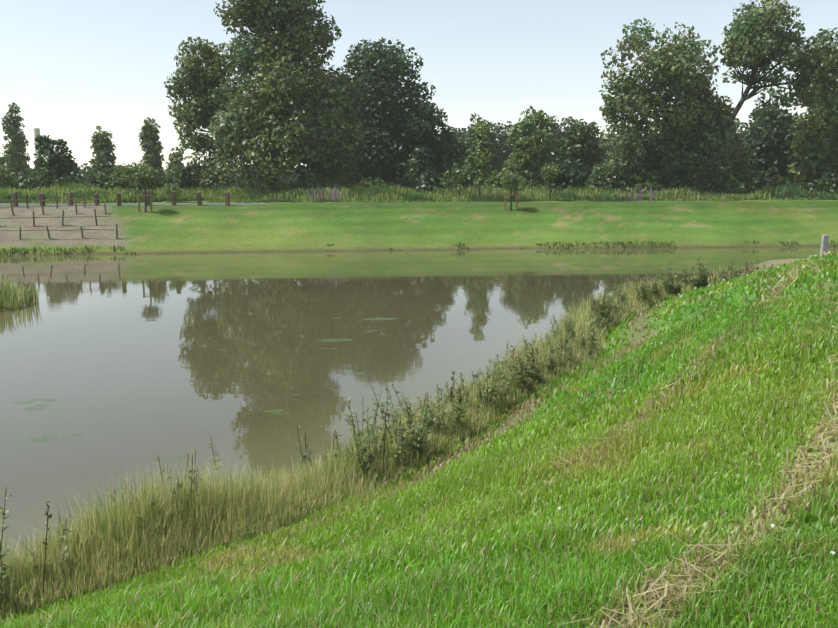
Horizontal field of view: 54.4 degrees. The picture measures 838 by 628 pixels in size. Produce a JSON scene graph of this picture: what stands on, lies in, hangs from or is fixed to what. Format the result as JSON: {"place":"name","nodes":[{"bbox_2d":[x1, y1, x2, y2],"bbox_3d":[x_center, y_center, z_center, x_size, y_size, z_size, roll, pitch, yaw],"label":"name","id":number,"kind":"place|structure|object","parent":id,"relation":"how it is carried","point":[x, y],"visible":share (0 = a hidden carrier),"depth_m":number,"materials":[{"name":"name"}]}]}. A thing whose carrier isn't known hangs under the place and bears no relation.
{"place":"outdoors","nodes":[
{"label":"outdoors","id":0,"kind":"place"},
{"bbox_2d":[0,247,837,564],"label":"pond water","id":1,"kind":"structure","parent":0,"point":[118,365],"depth_m":17.63,"materials":[{"name":"liquid"}]},
{"bbox_2d":[0,187,837,627],"bbox_3d":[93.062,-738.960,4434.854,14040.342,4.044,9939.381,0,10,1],"label":"terrain","id":2,"kind":"structure","parent":0,"point":[182,227],"depth_m":42.26,"materials":[{"name":"green plant"}]},
{"bbox_2d":[0,153,15,180],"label":"tree","id":3,"kind":"object","parent":2,"relation":"on","point":[3,160],"visible":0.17,"depth_m":69.66,"materials":[{"name":"green plant"}]},
{"bbox_2d":[0,164,18,188],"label":"hedge tree","id":4,"kind":"object","parent":2,"relation":"on","point":[9,178],"visible":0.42,"depth_m":60.87,"materials":[{"name":"green plant"}]},
{"bbox_2d":[12,192,17,205],"bbox_3d":[-21.260,-6.012,42.902,0.185,0.828,0.200,-1,9,3],"label":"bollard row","id":5,"kind":"object","parent":2,"relation":"on","point":[14,197],"visible":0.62,"depth_m":42.82,"materials":[{"name":"brown wood"}]},
{"bbox_2d":[1,102,30,181],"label":"tree","id":6,"kind":"object","parent":2,"relation":"on","point":[16,145],"visible":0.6,"depth_m":90.41,"materials":[{"name":"green plant"}]},
{"bbox_2d":[12,166,63,192],"bbox_3d":[-27.182,-9.301,58.086,3.883,2.538,3.786,3,10,17],"label":"hedge tree","id":7,"kind":"object","parent":2,"relation":"on","point":[41,179],"visible":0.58,"depth_m":57.05,"materials":[{"name":"green plant"}]},
{"bbox_2d":[34,128,41,161],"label":"tower","id":8,"kind":"structure","parent":2,"relation":"on","point":[36,131],"depth_m":610.71,"materials":[{"name":"concrete"}]},
{"bbox_2d":[39,193,44,205],"bbox_3d":[-19.994,-6.038,43.220,0.204,0.748,0.200,-1,11,3],"label":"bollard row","id":9,"kind":"object","parent":2,"relation":"on","point":[41,196],"visible":0.67,"depth_m":43.12,"materials":[{"name":"brown wood"}]},
{"bbox_2d":[30,135,82,181],"bbox_3d":[-29.166,-11.814,65.431,4.043,5.156,5.314,-8,12,-39],"label":"tree","id":10,"kind":"object","parent":2,"relation":"on","point":[61,162],"visible":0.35,"depth_m":64.42,"materials":[{"name":"green plant"}]},
{"bbox_2d":[0,194,117,239],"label":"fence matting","id":11,"kind":"object","parent":2,"relation":"on","point":[62,217],"visible":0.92,"depth_m":40.68,"materials":[{"name":"wood"}]},
{"bbox_2d":[67,192,72,204],"bbox_3d":[-18.630,-6.113,43.525,0.203,0.781,0.200,2,10,16],"label":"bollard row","id":12,"kind":"object","parent":2,"relation":"on","point":[70,196],"visible":0.73,"depth_m":43.45,"materials":[{"name":"brown wood"}]},
{"bbox_2d":[58,173,86,186],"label":"hedge tree","id":13,"kind":"object","parent":2,"relation":"on","point":[73,178],"visible":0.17,"depth_m":60.69,"materials":[{"name":"green plant"}]},
{"bbox_2d":[94,193,98,204],"bbox_3d":[-17.282,-6.115,43.696,0.181,0.716,0.200,-1,10,-3],"label":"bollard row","id":14,"kind":"object","parent":2,"relation":"on","point":[96,195],"visible":0.77,"depth_m":43.60,"materials":[{"name":"brown wood"}]},
{"bbox_2d":[84,171,118,189],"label":"hedge tree","id":15,"kind":"object","parent":2,"relation":"on","point":[99,180],"visible":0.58,"depth_m":58.35,"materials":[{"name":"green plant"}]},
{"bbox_2d":[88,125,116,184],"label":"tree","id":16,"kind":"object","parent":2,"relation":"on","point":[102,146],"visible":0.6,"depth_m":84.59,"materials":[{"name":"green plant"}]},
{"bbox_2d":[116,193,121,205],"bbox_3d":[-16.183,-6.164,43.956,0.200,0.765,0.200,-1,9,-6],"label":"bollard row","id":17,"kind":"object","parent":2,"relation":"on","point":[119,202],"visible":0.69,"depth_m":43.87,"materials":[{"name":"brown wood"}]},
{"bbox_2d":[78,162,166,175],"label":"hedge","id":18,"kind":"object","parent":2,"relation":"on","point":[84,171],"visible":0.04,"depth_m":124.53,"materials":[{"name":"green plant"}]},
{"bbox_2d":[107,163,162,190],"bbox_3d":[-20.993,-9.811,60.087,3.882,2.718,3.894,0,10,1],"label":"hedge tree","id":19,"kind":"object","parent":2,"relation":"on","point":[124,179],"visible":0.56,"depth_m":59.45,"materials":[{"name":"green plant"}]},
{"bbox_2d":[132,168,155,211],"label":"staked tree","id":20,"kind":"object","parent":2,"relation":"on","point":[144,179],"visible":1,"depth_m":42.28,"materials":[{"name":"green plant"}]},
{"bbox_2d":[137,193,152,212],"bbox_3d":[-14.299,-5.764,42.508,0.740,1.050,0.118,0,10,1],"label":"tree stake","id":21,"kind":"object","parent":2,"relation":"on","point":[138,195],"visible":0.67,"depth_m":42.48,"materials":[{"name":"brown wood"}]},
{"bbox_2d":[146,190,149,205],"bbox_3d":[-14.703,-6.260,44.172,0.190,0.882,0.200,1,10,1],"label":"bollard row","id":22,"kind":"object","parent":2,"relation":"on","point":[148,197],"visible":0.58,"depth_m":44.08,"materials":[{"name":"brown wood"}]},
{"bbox_2d":[138,117,164,180],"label":"tree","id":23,"kind":"object","parent":2,"relation":"on","point":[150,142],"visible":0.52,"depth_m":84.43,"materials":[{"name":"green plant"}]},
{"bbox_2d":[158,174,177,189],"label":"hedge tree","id":24,"kind":"object","parent":2,"relation":"on","point":[171,179],"visible":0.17,"depth_m":61.51,"materials":[{"name":"green plant"}]},
{"bbox_2d":[163,183,182,198],"bbox_3d":[-14.727,-7.298,48.678,1.222,1.262,1.210,0,10,1],"label":"bush","id":25,"kind":"object","parent":2,"relation":"on","point":[170,189],"visible":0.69,"depth_m":48.48,"materials":[{"name":"green plant"}]},
{"bbox_2d":[172,191,175,204],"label":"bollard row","id":26,"kind":"object","parent":2,"relation":"on","point":[173,197],"visible":0.73,"depth_m":44.32,"materials":[{"name":"brown wood"}]},
{"bbox_2d":[165,147,183,177],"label":"tree","id":27,"kind":"object","parent":2,"relation":"on","point":[176,162],"visible":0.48,"depth_m":98.50,"materials":[{"name":"green plant"}]},
{"bbox_2d":[175,162,203,190],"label":"hedge tree","id":28,"kind":"object","parent":2,"relation":"on","point":[185,179],"visible":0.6,"depth_m":60.53,"materials":[{"name":"green plant"}]},
{"bbox_2d":[196,192,201,204],"bbox_3d":[-12.030,-6.290,44.594,0.204,0.787,0.200,-3,12,4],"label":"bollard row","id":29,"kind":"object","parent":2,"relation":"on","point":[199,199],"visible":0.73,"depth_m":44.51,"materials":[{"name":"brown wood"}]},
{"bbox_2d":[164,164,240,186],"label":"bush","id":30,"kind":"object","parent":2,"relation":"on","point":[228,184],"visible":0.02,"depth_m":125.86,"materials":[{"name":"green plant"}]},
{"bbox_2d":[196,176,225,190],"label":"hedge tree","id":31,"kind":"object","parent":2,"relation":"on","point":[202,184],"visible":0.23,"depth_m":59.88,"materials":[{"name":"green plant"}]},
{"bbox_2d":[196,157,230,187],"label":"bush","id":32,"kind":"object","parent":2,"relation":"on","point":[204,164],"visible":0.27,"depth_m":88.01,"materials":[{"name":"green plant"}]},
{"bbox_2d":[225,192,229,205],"bbox_3d":[-10.534,-6.304,44.783,0.207,0.798,0.200,0,7,6],"label":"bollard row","id":33,"kind":"object","parent":2,"relation":"on","point":[227,198],"visible":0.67,"depth_m":44.69,"materials":[{"name":"brown wood"}]},
{"bbox_2d":[164,0,366,192],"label":"tree","id":34,"kind":"object","parent":2,"relation":"on","point":[249,124],"visible":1,"depth_m":57.71,"materials":[{"name":"green plant"}]},
{"bbox_2d":[230,163,312,186],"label":"bush","id":35,"kind":"object","parent":2,"relation":"on","point":[281,179],"visible":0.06,"depth_m":122.68,"materials":[{"name":"green plant"}]},
{"bbox_2d":[298,185,323,190],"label":"hedge tree","id":36,"kind":"object","parent":2,"relation":"on","point":[304,187],"visible":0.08,"depth_m":57.49,"materials":[{"name":"green plant"}]},
{"bbox_2d":[354,177,386,190],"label":"hedge tree","id":37,"kind":"object","parent":2,"relation":"on","point":[365,182],"visible":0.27,"depth_m":56.54,"materials":[{"name":"green plant"}]},
{"bbox_2d":[332,37,459,185],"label":"dark tree","id":38,"kind":"object","parent":2,"relation":"on","point":[398,134],"visible":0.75,"depth_m":67.91,"materials":[{"name":"green plant"}]},
{"bbox_2d":[388,174,419,190],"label":"hedge tree","id":39,"kind":"object","parent":2,"relation":"on","point":[406,180],"visible":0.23,"depth_m":60.48,"materials":[{"name":"green plant"}]},
{"bbox_2d":[0,250,837,627],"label":"grassy bank","id":40,"kind":"structure","parent":2,"relation":"on","point":[288,576],"depth_m":5.30,"materials":[{"name":"green plant"}]},
{"bbox_2d":[0,240,837,622],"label":"bank vegetation","id":41,"kind":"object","parent":2,"relation":"on","point":[144,532],"depth_m":8.07,"materials":[{"name":"green plant"}]},
{"bbox_2d":[406,153,431,183],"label":"bush","id":42,"kind":"object","parent":2,"relation":"on","point":[413,172],"visible":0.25,"depth_m":66.34,"materials":[{"name":"green plant"}]},
{"bbox_2d":[416,169,443,192],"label":"hedge tree","id":43,"kind":"object","parent":2,"relation":"on","point":[430,183],"visible":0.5,"depth_m":56.55,"materials":[{"name":"green plant"}]},
{"bbox_2d":[439,162,480,190],"bbox_3d":[2.928,-9.353,57.728,3.369,2.761,4.286,0,10,1],"label":"hedge tree","id":44,"kind":"object","parent":2,"relation":"on","point":[457,176],"visible":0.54,"depth_m":56.60,"materials":[{"name":"green plant"}]},
{"bbox_2d":[448,135,473,176],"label":"tree","id":45,"kind":"object","parent":2,"relation":"on","point":[459,150],"visible":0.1,"depth_m":77.70,"materials":[{"name":"green plant"}]},
{"bbox_2d":[437,120,516,175],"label":"tree","id":46,"kind":"object","parent":2,"relation":"on","point":[504,150],"visible":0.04,"depth_m":99.73,"materials":[{"name":"green plant"}]},
{"bbox_2d":[465,121,494,195],"bbox_3d":[3.879,-9.768,51.960,1.909,5.059,1.852,0,10,1],"label":"tree","id":47,"kind":"object","parent":2,"relation":"on","point":[479,161],"visible":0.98,"depth_m":51.65,"materials":[{"name":"green plant"}]},
{"bbox_2d":[462,113,502,184],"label":"tree","id":48,"kind":"object","parent":2,"relation":"on","point":[495,163],"visible":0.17,"depth_m":81.61,"materials":[{"name":"green plant"}]},
{"bbox_2d":[486,169,526,190],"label":"hedge tree","id":49,"kind":"object","parent":2,"relation":"on","point":[495,181],"visible":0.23,"depth_m":58.72,"materials":[{"name":"green plant"}]},
{"bbox_2d":[504,193,517,210],"bbox_3d":[5.120,-6.216,45.295,0.740,1.050,0.118,0,10,1],"label":"tree stake","id":50,"kind":"object","parent":2,"relation":"on","point":[516,194],"visible":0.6,"depth_m":45.24,"materials":[{"name":"brown wood"}]},
{"bbox_2d":[501,172,520,209],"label":"staked tree","id":51,"kind":"object","parent":2,"relation":"on","point":[512,180],"visible":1,"depth_m":45.08,"materials":[{"name":"green plant"}]},
{"bbox_2d":[500,175,524,201],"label":"tree sapling","id":52,"kind":"object","parent":2,"relation":"on","point":[518,188],"visible":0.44,"depth_m":49.52,"materials":[{"name":"green plant"}]},
{"bbox_2d":[501,105,559,186],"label":"tree","id":53,"kind":"object","parent":2,"relation":"on","point":[529,159],"visible":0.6,"depth_m":68.84,"materials":[{"name":"green plant"}]},
{"bbox_2d":[521,179,539,190],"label":"hedge tree","id":54,"kind":"object","parent":2,"relation":"on","point":[531,184],"visible":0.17,"depth_m":58.84,"materials":[{"name":"green plant"}]},
{"bbox_2d":[542,162,561,200],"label":"tree sapling","id":55,"kind":"object","parent":2,"relation":"on","point":[551,172],"visible":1,"depth_m":49.97,"materials":[{"name":"green plant"}]},
{"bbox_2d":[537,156,587,191],"bbox_3d":[10.416,-9.628,58.301,3.799,3.397,3.928,0,10,1],"label":"bush","id":56,"kind":"object","parent":2,"relation":"on","point":[571,174],"visible":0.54,"depth_m":57.49,"materials":[{"name":"green plant"}]},
{"bbox_2d":[546,116,595,161],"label":"tree","id":57,"kind":"object","parent":2,"relation":"on","point":[558,133],"visible":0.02,"depth_m":85.42,"materials":[{"name":"green plant"}]},
{"bbox_2d":[555,121,606,186],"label":"tree","id":58,"kind":"object","parent":2,"relation":"on","point":[575,145],"visible":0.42,"depth_m":67.67,"materials":[{"name":"green plant"}]},
{"bbox_2d":[585,157,634,191],"bbox_3d":[14.579,-10.233,61.734,3.962,3.261,4.922,2,10,11],"label":"bush","id":59,"kind":"object","parent":2,"relation":"on","point":[607,179],"visible":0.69,"depth_m":60.34,"materials":[{"name":"green plant"}]},
{"bbox_2d":[605,141,644,187],"bbox_3d":[15.532,-10.908,61.782,3.344,4.509,3.411,0,10,1],"label":"tree","id":60,"kind":"object","parent":2,"relation":"on","point":[628,155],"visible":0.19,"depth_m":61.29,"materials":[{"name":"green plant"}]},
{"bbox_2d":[619,171,661,192],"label":"hedge tree","id":61,"kind":"object","parent":2,"relation":"on","point":[645,185],"visible":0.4,"depth_m":59.82,"materials":[{"name":"green plant"}]},
{"bbox_2d":[595,121,691,163],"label":"tree","id":62,"kind":"object","parent":2,"relation":"on","point":[607,152],"visible":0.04,"depth_m":90.07,"materials":[{"name":"green plant"}]},
{"bbox_2d":[646,168,667,191],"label":"hedge tree","id":63,"kind":"object","parent":2,"relation":"on","point":[659,175],"visible":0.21,"depth_m":59.56,"materials":[{"name":"green plant"}]},
{"bbox_2d":[633,131,690,181],"bbox_3d":[18.752,-11.647,64.693,5.177,5.622,5.430,0,10,1],"label":"tree","id":64,"kind":"object","parent":2,"relation":"on","point":[652,157],"visible":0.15,"depth_m":63.27,"materials":[{"name":"green plant"}]},
{"bbox_2d":[661,160,693,189],"bbox_3d":[18.845,-9.595,58.867,2.321,3.044,2.748,8,12,38],"label":"bush","id":65,"kind":"object","parent":2,"relation":"on","point":[677,179],"visible":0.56,"depth_m":58.32,"materials":[{"name":"green plant"}]},
{"bbox_2d":[686,158,722,193],"bbox_3d":[20.298,-9.536,58.213,2.632,3.202,2.868,6,11,33],"label":"bush","id":66,"kind":"object","parent":2,"relation":"on","point":[701,174],"visible":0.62,"depth_m":57.61,"materials":[{"name":"green plant"}]},
{"bbox_2d":[598,0,837,178],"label":"open tree","id":67,"kind":"object","parent":2,"relation":"on","point":[695,120],"visible":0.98,"depth_m":56.87,"materials":[{"name":"green plant"}]},
{"bbox_2d":[688,116,750,182],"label":"tree","id":68,"kind":"object","parent":2,"relation":"on","point":[737,141],"visible":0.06,"depth_m":80.02,"materials":[{"name":"green plant"}]},
{"bbox_2d":[718,173,741,192],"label":"hedge tree","id":69,"kind":"object","parent":2,"relation":"on","point":[727,179],"visible":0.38,"depth_m":59.08,"materials":[{"name":"green plant"}]},
{"bbox_2d":[728,147,758,182],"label":"tree","id":70,"kind":"object","parent":2,"relation":"on","point":[738,170],"visible":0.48,"depth_m":60.23,"materials":[{"name":"green plant"}]},
{"bbox_2d":[725,166,788,194],"bbox_3d":[23.796,-9.119,57.497,5.278,2.624,3.882,-6,11,-31],"label":"bush","id":71,"kind":"object","parent":2,"relation":"on","point":[760,181],"visible":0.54,"depth_m":56.79,"materials":[{"name":"green plant"}]},
{"bbox_2d":[740,107,794,179],"bbox_3d":[27.372,-12.643,64.076,4.211,7.381,6.334,5,11,28],"label":"tree","id":72,"kind":"object","parent":2,"relation":"on","point":[772,146],"visible":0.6,"depth_m":62.83,"materials":[{"name":"green plant"}]},
{"bbox_2d":[748,81,797,181],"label":"tree","id":73,"kind":"object","parent":2,"relation":"on","point":[755,114],"visible":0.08,"depth_m":67.07,"materials":[{"name":"green plant"}]},
{"bbox_2d":[747,113,801,182],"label":"tree","id":74,"kind":"object","parent":2,"relation":"on","point":[791,136],"depth_m":94.02,"materials":[{"name":"green plant"}]},
{"bbox_2d":[785,180,825,195],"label":"hedge tree","id":75,"kind":"object","parent":2,"relation":"on","point":[801,184],"visible":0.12,"depth_m":56.12,"materials":[{"name":"green plant"}]},
{"bbox_2d":[798,102,824,177],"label":"tree","id":76,"kind":"object","parent":2,"relation":"on","point":[808,109],"visible":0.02,"depth_m":83.42,"materials":[{"name":"green plant"}]},
{"bbox_2d":[786,83,837,186],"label":"tree","id":77,"kind":"object","parent":2,"relation":"on","point":[819,148],"visible":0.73,"depth_m":61.11,"materials":[{"name":"green plant"}]},
{"bbox_2d":[820,235,828,253],"bbox_3d":[15.431,-2.433,31.040,0.190,1.182,0.190,0,10,1],"label":"marker post","id":78,"kind":"object","parent":2,"relation":"on","point":[824,243],"visible":0.71,"depth_m":30.93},
{"bbox_2d":[812,172,837,194],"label":"hedge tree","id":79,"kind":"object","parent":2,"relation":"on","point":[829,183],"visible":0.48,"depth_m":56.12,"materials":[{"name":"green plant"}]},
{"bbox_2d":[0,179,837,203],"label":"meadow grass","id":80,"kind":"structure","parent":0,"point":[351,193],"depth_m":51.99,"materials":[{"name":"green plant"}]},
{"bbox_2d":[0,0,837,169],"label":"sky","id":81,"kind":"structure","parent":0,"point":[71,68],"materials":[{"name":"white"}]}
]}

